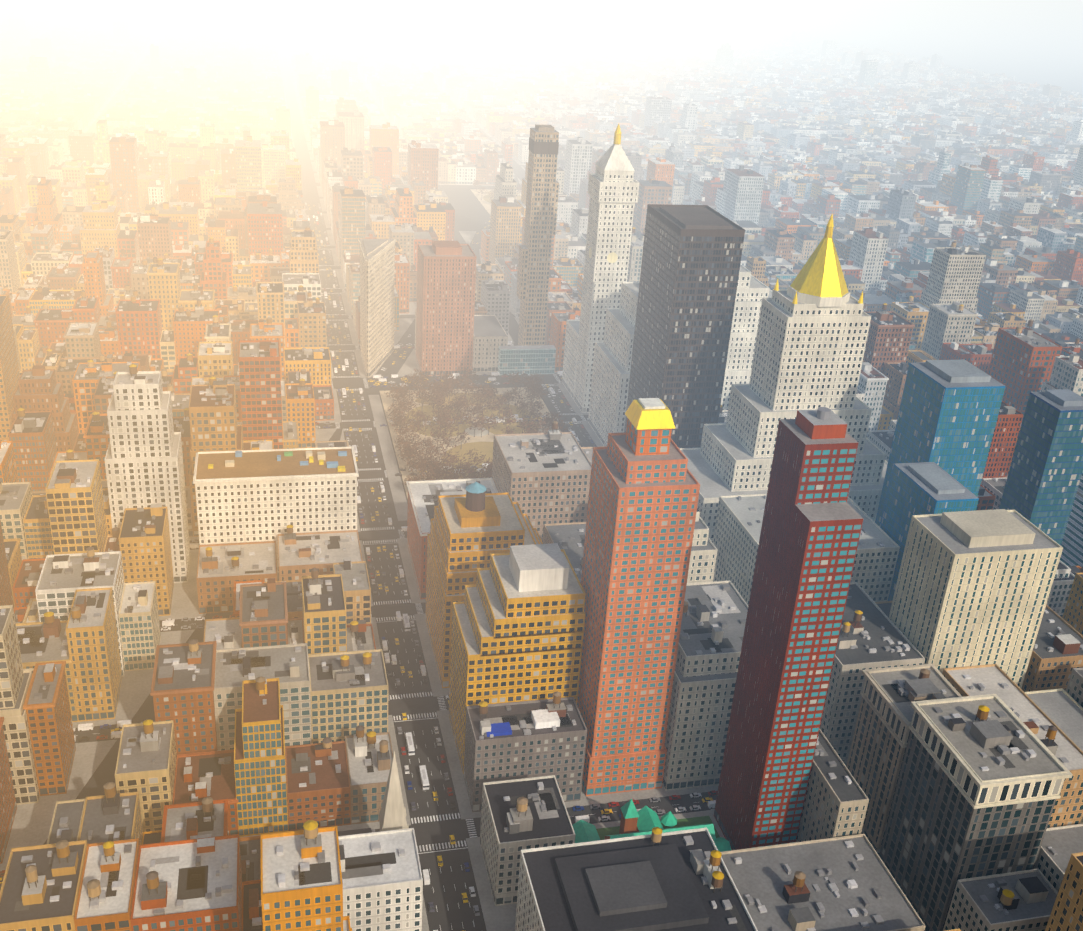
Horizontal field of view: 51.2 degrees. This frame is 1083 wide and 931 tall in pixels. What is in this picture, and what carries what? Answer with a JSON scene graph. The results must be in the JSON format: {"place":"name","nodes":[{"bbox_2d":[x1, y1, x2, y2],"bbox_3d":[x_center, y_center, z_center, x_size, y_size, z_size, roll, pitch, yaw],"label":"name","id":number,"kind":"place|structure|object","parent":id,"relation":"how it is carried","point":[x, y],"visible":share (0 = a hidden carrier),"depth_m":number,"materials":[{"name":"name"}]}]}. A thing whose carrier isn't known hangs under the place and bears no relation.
{"place":"outdoors","nodes":[
{"label":"outdoors","id":0,"kind":"place"},
{"bbox_2d":[0,0,1082,930],"bbox_3d":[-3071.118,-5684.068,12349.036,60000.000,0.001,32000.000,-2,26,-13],"label":"ground","id":1,"kind":"structure","parent":0,"point":[1032,42],"depth_m":957.66,"materials":[{"name":"grey asphalt"}]},
{"bbox_2d":[0,202,717,930],"bbox_3d":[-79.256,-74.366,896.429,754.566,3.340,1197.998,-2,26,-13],"label":"vehicles","id":2,"kind":"object","parent":1,"relation":"on","point":[116,732],"visible":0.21,"depth_m":562.67,"materials":[{"name":"metal"}]},
{"bbox_2d":[76,245,713,929],"bbox_3d":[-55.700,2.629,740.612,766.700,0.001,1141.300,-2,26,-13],"label":"road markings","id":3,"kind":"object","parent":1,"relation":"on","point":[470,821],"visible":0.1,"depth_m":536.15,"materials":[{"name":"white paint"}]},
{"bbox_2d":[368,178,570,520],"bbox_3d":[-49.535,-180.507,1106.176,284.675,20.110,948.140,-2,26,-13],"label":"parks","id":4,"kind":"structure","parent":1,"relation":"on","point":[437,447],"depth_m":792.87,"materials":[{"name":"plant"}]},
{"bbox_2d":[0,0,1082,343],"bbox_3d":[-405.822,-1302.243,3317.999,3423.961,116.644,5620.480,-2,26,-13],"label":"city","id":5,"kind":"object","parent":1,"relation":"on","point":[776,142],"visible":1,"depth_m":1854.69},
{"bbox_2d":[0,207,1082,930],"bbox_3d":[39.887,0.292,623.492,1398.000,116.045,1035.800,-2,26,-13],"label":"city","id":6,"kind":"object","parent":1,"relation":"on","point":[252,765],"visible":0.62,"depth_m":528.81},
{"bbox_2d":[193,124,1082,930],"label":"buildings","id":7,"kind":"structure","parent":6,"relation":"on","point":[785,606],"depth_m":462.63,"materials":[{"name":"grey concrete"}]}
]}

